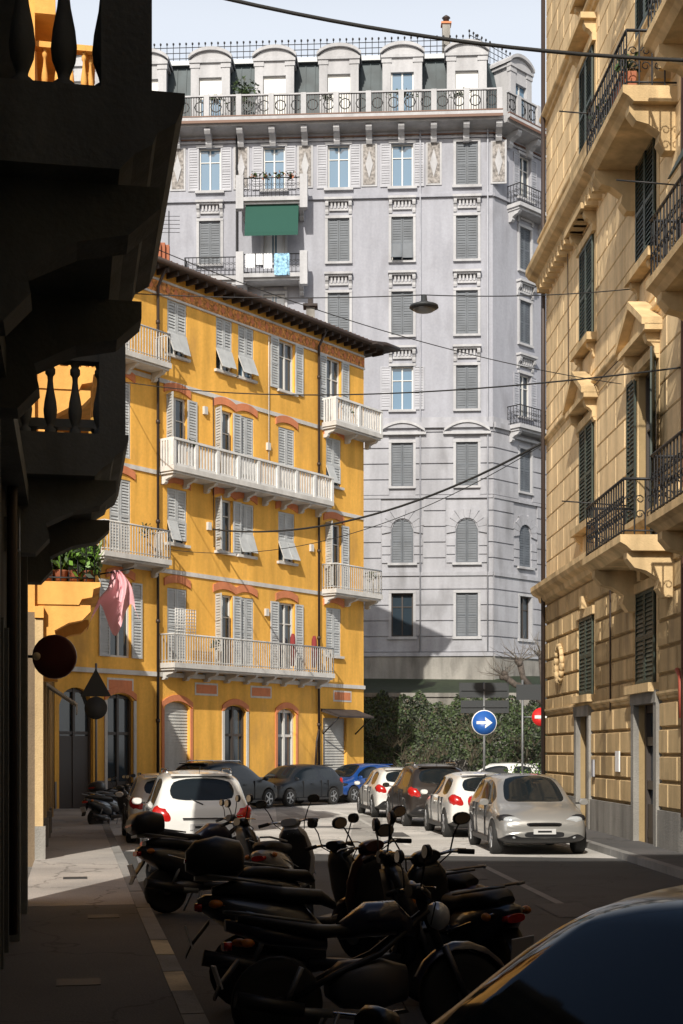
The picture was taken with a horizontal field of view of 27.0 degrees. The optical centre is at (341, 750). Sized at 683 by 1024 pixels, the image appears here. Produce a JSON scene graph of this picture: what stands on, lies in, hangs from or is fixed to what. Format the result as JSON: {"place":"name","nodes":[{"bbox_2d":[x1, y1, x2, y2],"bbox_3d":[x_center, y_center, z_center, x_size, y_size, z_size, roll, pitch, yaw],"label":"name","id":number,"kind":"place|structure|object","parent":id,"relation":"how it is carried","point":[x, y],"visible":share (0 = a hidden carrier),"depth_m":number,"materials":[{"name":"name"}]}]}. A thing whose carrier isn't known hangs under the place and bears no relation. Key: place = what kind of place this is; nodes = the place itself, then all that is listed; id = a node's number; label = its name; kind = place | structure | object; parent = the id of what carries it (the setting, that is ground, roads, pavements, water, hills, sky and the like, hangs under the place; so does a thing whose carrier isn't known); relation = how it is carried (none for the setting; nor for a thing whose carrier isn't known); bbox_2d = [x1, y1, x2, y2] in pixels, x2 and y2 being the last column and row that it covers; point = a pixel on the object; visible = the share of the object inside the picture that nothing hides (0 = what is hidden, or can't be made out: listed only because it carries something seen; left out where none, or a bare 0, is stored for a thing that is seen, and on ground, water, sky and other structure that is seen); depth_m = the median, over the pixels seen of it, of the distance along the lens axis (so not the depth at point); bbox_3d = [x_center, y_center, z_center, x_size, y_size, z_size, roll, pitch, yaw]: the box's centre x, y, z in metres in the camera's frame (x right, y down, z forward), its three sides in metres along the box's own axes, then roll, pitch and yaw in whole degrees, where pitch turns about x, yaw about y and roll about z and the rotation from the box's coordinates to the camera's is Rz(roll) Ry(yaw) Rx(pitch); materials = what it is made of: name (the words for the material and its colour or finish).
{"place":"outdoors","nodes":[
{"label":"outdoors","id":0,"kind":"place"},
{"bbox_2d":[50,682,53,816],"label":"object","id":1,"kind":"structure","parent":0,"point":[51,748],"depth_m":40.30,"materials":[{"name":"beige paint"}]},
{"bbox_2d":[0,808,183,1023],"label":"pavement","id":2,"kind":"structure","parent":0,"point":[63,936],"depth_m":13.47,"materials":[{"name":"concrete"}]},
{"bbox_2d":[63,876,86,878],"bbox_3d":[-3.919,1.867,20.929,0.350,0.005,0.350,0,0,-11],"label":"manhole cover","id":3,"kind":"object","parent":2,"relation":"on","point":[84,877],"visible":1,"depth_m":20.96,"materials":[{"name":"grey metal"}]},
{"bbox_2d":[56,978,100,985],"bbox_3d":[-2.127,1.867,11.498,0.350,0.005,0.350,0,0,-11],"label":"manhole cover","id":4,"kind":"object","parent":2,"relation":"on","point":[77,981],"visible":1,"depth_m":11.50,"materials":[{"name":"grey metal"}]},
{"bbox_2d":[80,663,110,794],"bbox_3d":[-6.850,-0.275,39.691,0.860,4.350,0.082,0,0,0],"label":"warning sign","id":5,"kind":"object","parent":2,"relation":"on","point":[95,690],"visible":0.98,"depth_m":39.65,"materials":[{"name":"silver metal"}]},
{"bbox_2d":[87,914,119,918],"bbox_3d":[-2.691,1.867,16.073,0.350,0.005,0.350,0,0,-11],"label":"manhole cover","id":6,"kind":"object","parent":2,"relation":"on","point":[103,915],"visible":1,"depth_m":16.02,"materials":[{"name":"grey"}]},
{"bbox_2d":[247,797,347,804],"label":"pavement","id":7,"kind":"structure","parent":0,"point":[320,800],"depth_m":55.69,"materials":[{"name":"concrete"}]},
{"bbox_2d":[55,0,546,122],"label":"sky","id":8,"kind":"structure","parent":0,"point":[506,22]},
{"bbox_2d":[110,801,682,1023],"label":"road","id":9,"kind":"structure","parent":0,"point":[587,877],"depth_m":22.62,"materials":[{"name":"grey asphalt"}]},
{"bbox_2d":[80,775,129,825],"bbox_3d":[-6.002,1.329,36.897,0.810,1.337,2.016,-9,-5,35],"label":"parked scooter","id":10,"kind":"object","parent":9,"relation":"on","point":[100,807],"visible":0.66,"depth_m":36.43,"materials":[{"name":"black plastic"}]},
{"bbox_2d":[88,774,135,823],"bbox_3d":[-6.101,1.329,38.588,0.810,1.337,2.016,-8,-4,30],"label":"parked scooter","id":11,"kind":"object","parent":9,"relation":"on","point":[98,787],"visible":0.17,"depth_m":38.08,"materials":[{"name":"black plastic"}]},
{"bbox_2d":[102,773,140,820],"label":"parked motorcycle","id":12,"kind":"object","parent":9,"relation":"on","point":[114,791],"visible":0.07,"depth_m":40.62,"materials":[{"name":"black metal"}]},
{"bbox_2d":[115,773,161,841],"bbox_3d":[-4.051,1.182,32.406,2.140,1.625,4.136,0,0,-11],"label":"parked car","id":13,"kind":"object","parent":9,"relation":"on","point":[142,786],"visible":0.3,"depth_m":30.73,"materials":[{"name":"white paint"}]},
{"bbox_2d":[102,821,209,1023],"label":"kerb","id":14,"kind":"structure","parent":9,"relation":"on","point":[190,1009],"depth_m":13.16,"materials":[{"name":"stone"}]},
{"bbox_2d":[137,795,242,877],"bbox_3d":[-1.919,1.328,20.258,2.063,1.337,0.810,0,-7,-25],"label":"parked motorcycle","id":15,"kind":"object","parent":9,"relation":"on","point":[207,830],"visible":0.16,"depth_m":20.16,"materials":[{"name":"black metal"}]},
{"bbox_2d":[132,768,251,841],"bbox_3d":[-2.751,1.133,26.307,2.140,1.722,4.349,0,0,-11],"label":"parked car","id":16,"kind":"object","parent":9,"relation":"on","point":[187,801],"visible":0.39,"depth_m":24.39,"materials":[{"name":"white paint"}]},
{"bbox_2d":[125,794,259,912],"bbox_3d":[-1.648,1.289,17.846,2.137,1.417,0.859,0,-7,-28],"label":"parked scooter","id":17,"kind":"object","parent":9,"relation":"on","point":[169,884],"visible":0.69,"depth_m":17.43,"materials":[{"name":"black plastic"}]},
{"bbox_2d":[175,760,277,808],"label":"parked car","id":18,"kind":"object","parent":9,"relation":"on","point":[257,787],"visible":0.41,"depth_m":48.30,"materials":[{"name":"black paint"}]},
{"bbox_2d":[245,794,319,888],"bbox_3d":[-0.721,1.289,17.560,0.859,1.417,2.137,-7,-2,15],"label":"parked scooter","id":19,"kind":"object","parent":9,"relation":"on","point":[290,845],"visible":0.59,"depth_m":17.94,"materials":[{"name":"black plastic"}]},
{"bbox_2d":[249,764,342,806],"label":"parked car","id":20,"kind":"object","parent":9,"relation":"on","point":[297,783],"visible":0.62,"depth_m":51.86,"materials":[{"name":"black paint"}]},
{"bbox_2d":[238,813,360,923],"bbox_3d":[-0.349,1.329,14.223,2.016,1.337,0.810,0,-7,-40],"label":"parked scooter","id":21,"kind":"object","parent":9,"relation":"on","point":[339,865],"visible":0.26,"depth_m":14.24,"materials":[{"name":"black plastic"}]},
{"bbox_2d":[184,811,453,1004],"bbox_3d":[-0.101,1.249,11.181,2.258,1.498,0.907,0,-7,-8],"label":"parked scooter","id":22,"kind":"object","parent":9,"relation":"on","point":[215,858],"visible":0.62,"depth_m":10.97,"materials":[{"name":"black plastic"}]},
{"bbox_2d":[211,844,503,1023],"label":"parked motorcycle","id":23,"kind":"object","parent":9,"relation":"on","point":[276,990],"visible":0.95,"depth_m":9.53,"materials":[{"name":"black metal"}]},
{"bbox_2d":[334,762,392,802],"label":"parked car","id":24,"kind":"object","parent":9,"relation":"on","point":[350,774],"visible":0.34,"depth_m":55.42,"materials":[{"name":"blue paint"}]},
{"bbox_2d":[354,763,403,816],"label":"parked car","id":25,"kind":"object","parent":9,"relation":"on","point":[372,794],"visible":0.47,"depth_m":42.63,"materials":[{"name":"white paint"}]},
{"bbox_2d":[331,805,487,957],"bbox_3d":[0.591,1.275,12.893,0.875,1.444,2.177,-9,5,-38],"label":"parked scooter","id":26,"kind":"object","parent":9,"relation":"on","point":[363,883],"visible":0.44,"depth_m":13.19,"materials":[{"name":"black plastic"}]},
{"bbox_2d":[252,812,592,916],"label":"road markings","id":27,"kind":"object","parent":9,"relation":"on","point":[557,908],"visible":0.54,"depth_m":20.31,"materials":[{"name":"paint"}]},
{"bbox_2d":[383,762,462,825],"bbox_3d":[2.349,1.133,39.207,2.140,1.722,4.349,0,0,-7],"label":"parked car","id":28,"kind":"object","parent":9,"relation":"on","point":[410,783],"visible":0.48,"depth_m":37.44,"materials":[{"name":"grey paint"}]},
{"bbox_2d":[377,812,533,965],"bbox_3d":[0.923,1.275,11.505,0.875,1.444,2.177,-8,3,-22],"label":"parked scooter","id":29,"kind":"object","parent":9,"relation":"on","point":[491,918],"visible":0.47,"depth_m":10.87,"materials":[{"name":"black plastic"}]},
{"bbox_2d":[420,767,497,836],"bbox_3d":[3.119,1.182,34.407,2.140,1.625,4.136,0,0,-6],"label":"parked car","id":30,"kind":"object","parent":9,"relation":"on","point":[446,800],"visible":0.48,"depth_m":32.90,"materials":[{"name":"white paint"}]},
{"bbox_2d":[459,682,508,771],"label":"one way sign","id":31,"kind":"object","parent":9,"relation":"on","point":[484,721],"visible":0.99,"depth_m":40.19,"materials":[{"name":"blue metal"}]},
{"bbox_2d":[478,761,537,773],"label":"parked car","id":32,"kind":"object","parent":9,"relation":"on","point":[498,768],"visible":0.04,"depth_m":59.31,"materials":[{"name":"white paint"}]},
{"bbox_2d":[354,885,682,1023],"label":"parked car","id":33,"kind":"object","parent":9,"relation":"on","point":[619,962],"visible":1,"depth_m":4.88,"materials":[{"name":"black paint"}]},
{"bbox_2d":[468,768,588,853],"bbox_3d":[3.720,1.165,28.993,2.183,1.657,4.218,0,0,-3],"label":"parked car","id":34,"kind":"object","parent":9,"relation":"on","point":[525,808],"visible":1,"depth_m":27.60,"materials":[{"name":"silver metal"}]},
{"bbox_2d":[516,680,546,772],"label":"no entry sign","id":35,"kind":"object","parent":9,"relation":"on","point":[528,691],"visible":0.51,"depth_m":45.97,"materials":[{"name":"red metal"}]},
{"bbox_2d":[364,693,540,771],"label":"retaining wall","id":36,"kind":"structure","parent":0,"point":[447,699],"depth_m":68.50,"materials":[{"name":"stone"}]},
{"bbox_2d":[364,676,546,692],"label":"terrace ground","id":37,"kind":"structure","parent":0,"point":[414,685],"depth_m":73.46,"materials":[{"name":"grey concrete"}]},
{"bbox_2d":[475,632,546,704],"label":"pollarded tree","id":38,"kind":"object","parent":37,"relation":"on","point":[504,675],"visible":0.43,"depth_m":62.05,"materials":[{"name":"brown plant"}]},
{"bbox_2d":[503,761,546,773],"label":"hedge","id":39,"kind":"object","parent":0,"point":[538,771],"visible":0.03,"depth_m":52.65,"materials":[{"name":"green plant"}]},
{"bbox_2d":[586,827,682,878],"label":"pavement","id":40,"kind":"structure","parent":0,"point":[652,857],"depth_m":26.46,"materials":[{"name":"concrete"}]},
{"label":"ground","id":41,"kind":"structure","parent":0,"visible":0},
{"bbox_2d":[28,0,37,866],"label":"walls","id":42,"kind":"structure","parent":41,"relation":"on","point":[33,73],"depth_m":24.55,"materials":[{"name":"paint"}]},
{"bbox_2d":[35,0,55,858],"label":"facade trim","id":43,"kind":"structure","parent":42,"relation":"attached to","point":[45,12],"depth_m":24.59,"materials":[{"name":"orange paint"}]},
{"bbox_2d":[47,683,77,714],"bbox_3d":[-6.067,-1.150,30.623,0.750,0.700,1.800,0,0,-11],"label":"shop awning","id":44,"kind":"object","parent":42,"relation":"attached to","point":[61,695],"visible":0.75,"depth_m":29.81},
{"bbox_2d":[35,40,99,681],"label":"balconies","id":45,"kind":"structure","parent":42,"relation":"attached to","point":[69,605],"depth_m":24.80,"materials":[{"name":"orange paint"}]},
{"bbox_2d":[45,540,103,581],"bbox_3d":[-4.820,-3.451,24.998,1.323,0.999,0.709,0,0,0],"label":"potted plant","id":46,"kind":"object","parent":45,"relation":"on","point":[81,556],"visible":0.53,"depth_m":24.93,"materials":[{"name":"green plant"}]},
{"bbox_2d":[53,539,103,581],"bbox_3d":[-4.992,-3.453,26.005,1.251,1.043,0.636,0,0,-14],"label":"potted plant","id":47,"kind":"object","parent":45,"relation":"on","point":[81,573],"visible":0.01,"depth_m":25.97,"materials":[{"name":"green plant"}]},
{"bbox_2d":[53,542,105,581],"bbox_3d":[-4.854,-3.515,25.416,1.273,1.127,0.703,0,0,0],"label":"potted plant","id":48,"kind":"object","parent":45,"relation":"on","point":[56,567],"visible":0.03,"depth_m":25.41,"materials":[{"name":"green plant"}]},
{"bbox_2d":[86,568,138,635],"bbox_3d":[-4.180,-2.732,25.987,0.957,1.262,0.265,0,0,-7],"label":"hanging pink cloth","id":49,"kind":"object","parent":45,"relation":"attached to","point":[115,599],"visible":0.98,"depth_m":26.03,"materials":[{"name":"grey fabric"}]},
{"bbox_2d":[0,0,184,968],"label":"dark corner building","id":50,"kind":"structure","parent":41,"relation":"on","point":[86,172],"depth_m":9.19,"materials":[{"name":"paint"}]},
{"bbox_2d":[28,635,76,678],"bbox_3d":[-3.576,-1.150,17.320,0.686,0.540,0.198,0,0,0],"label":"round shop sign","id":51,"kind":"object","parent":50,"relation":"attached to","point":[53,656],"visible":0.99,"depth_m":17.32,"materials":[{"name":"red"}]},
{"bbox_2d":[54,271,363,808],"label":"walls","id":52,"kind":"structure","parent":41,"relation":"on","point":[198,372],"depth_m":53.10,"materials":[{"name":"yellow paint"}]},
{"bbox_2d":[55,276,364,808],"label":"trim","id":53,"kind":"structure","parent":52,"relation":"attached to","point":[222,310],"depth_m":52.89,"materials":[{"name":"paint"}]},
{"bbox_2d":[59,299,373,808],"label":"windows and shutters","id":54,"kind":"structure","parent":52,"relation":"attached to","point":[74,755],"depth_m":53.05,"materials":[{"name":"grey wood"}]},
{"bbox_2d":[98,324,382,688],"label":"balconies","id":55,"kind":"structure","parent":52,"relation":"attached to","point":[319,498],"depth_m":52.96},
{"bbox_2d":[139,401,376,667],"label":"balcony items","id":56,"kind":"object","parent":55,"relation":"attached to","point":[293,641],"visible":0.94,"depth_m":50.48,"materials":[{"name":"red fabric"}]},
{"bbox_2d":[156,267,327,772],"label":"drainpipes","id":57,"kind":"object","parent":52,"relation":"attached to","point":[209,524],"visible":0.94,"depth_m":52.11,"materials":[{"name":"brown metal"}]},
{"bbox_2d":[156,211,399,357],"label":"roof","id":58,"kind":"structure","parent":52,"relation":"on","point":[309,321],"depth_m":54.19,"materials":[{"name":"tile"}]},
{"bbox_2d":[161,130,546,679],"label":"walls","id":59,"kind":"structure","parent":41,"relation":"on","point":[442,654],"depth_m":75.27,"materials":[{"name":"grey paint"}]},
{"bbox_2d":[73,15,534,120],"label":"roof and dormers","id":60,"kind":"structure","parent":59,"relation":"on","point":[330,67],"depth_m":76.00,"materials":[{"name":"stone"}]},
{"bbox_2d":[170,87,546,642],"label":"cornices and ornament","id":61,"kind":"object","parent":59,"relation":"attached to","point":[513,126],"visible":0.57,"depth_m":75.05,"materials":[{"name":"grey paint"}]},
{"bbox_2d":[188,142,536,638],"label":"windows and shutters","id":62,"kind":"structure","parent":59,"relation":"attached to","point":[399,164],"depth_m":75.45,"materials":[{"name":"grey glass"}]},
{"bbox_2d":[184,76,546,651],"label":"balconies","id":63,"kind":"structure","parent":59,"relation":"attached to","point":[271,214],"depth_m":74.60,"materials":[{"name":"grey metal"}]},
{"bbox_2d":[364,689,546,770],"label":"ivy bank","id":64,"kind":"structure","parent":41,"relation":"on","point":[448,711],"depth_m":67.62,"materials":[{"name":"green plant"}]},
{"bbox_2d":[365,713,546,771],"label":"bare shrubs","id":65,"kind":"object","parent":41,"relation":"on","point":[438,752],"visible":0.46,"depth_m":66.47,"materials":[{"name":"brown plant"}]},
{"bbox_2d":[525,0,682,852],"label":"cream palazzo","id":66,"kind":"structure","parent":41,"relation":"on","point":[608,590],"depth_m":30.82,"materials":[{"name":"paint"}]},
{"bbox_2d":[168,446,540,552],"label":"overhead cable","id":67,"kind":"object","parent":66,"relation":"attached to","point":[381,523],"visible":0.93,"depth_m":43.81,"materials":[{"name":"black rubber"}]},
{"bbox_2d":[213,442,540,532],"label":"overhead cable","id":68,"kind":"object","parent":66,"relation":"attached to","point":[467,480],"visible":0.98,"depth_m":44.58,"materials":[{"name":"black rubber"}]},
{"bbox_2d":[137,289,629,313],"bbox_3d":[0.140,-9.508,30.000,12.082,0.506,0.620,0,0,0],"label":"hanging street lamp","id":69,"kind":"object","parent":66,"relation":"attached to","point":[423,306],"visible":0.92,"depth_m":29.99,"materials":[{"name":"grey metal"}]},
{"bbox_2d":[159,250,620,383],"bbox_3d":[0.749,-9.000,29.000,11.426,2.015,0.018,0,0,-20],"label":"overhead cable","id":70,"kind":"object","parent":66,"relation":"attached to","point":[376,328],"visible":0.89,"depth_m":28.97,"materials":[{"name":"black rubber"}]},
{"bbox_2d":[126,367,680,395],"bbox_3d":[-0.641,-9.850,37.351,0.034,5.529,26.157,0,0,-32],"label":"overhead cable","id":71,"kind":"object","parent":66,"relation":"attached to","point":[435,390],"visible":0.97,"depth_m":32.58,"materials":[{"name":"black rubber"}]},
{"bbox_2d":[225,0,682,61],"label":"overhead cable","id":72,"kind":"object","parent":66,"relation":"attached to","point":[440,38],"visible":1,"depth_m":19.98,"materials":[{"name":"black rubber"}]},
{"bbox_2d":[579,0,682,843],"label":"windows and doors","id":73,"kind":"structure","parent":66,"relation":"in","point":[647,638],"depth_m":29.55,"materials":[{"name":"green wood"}]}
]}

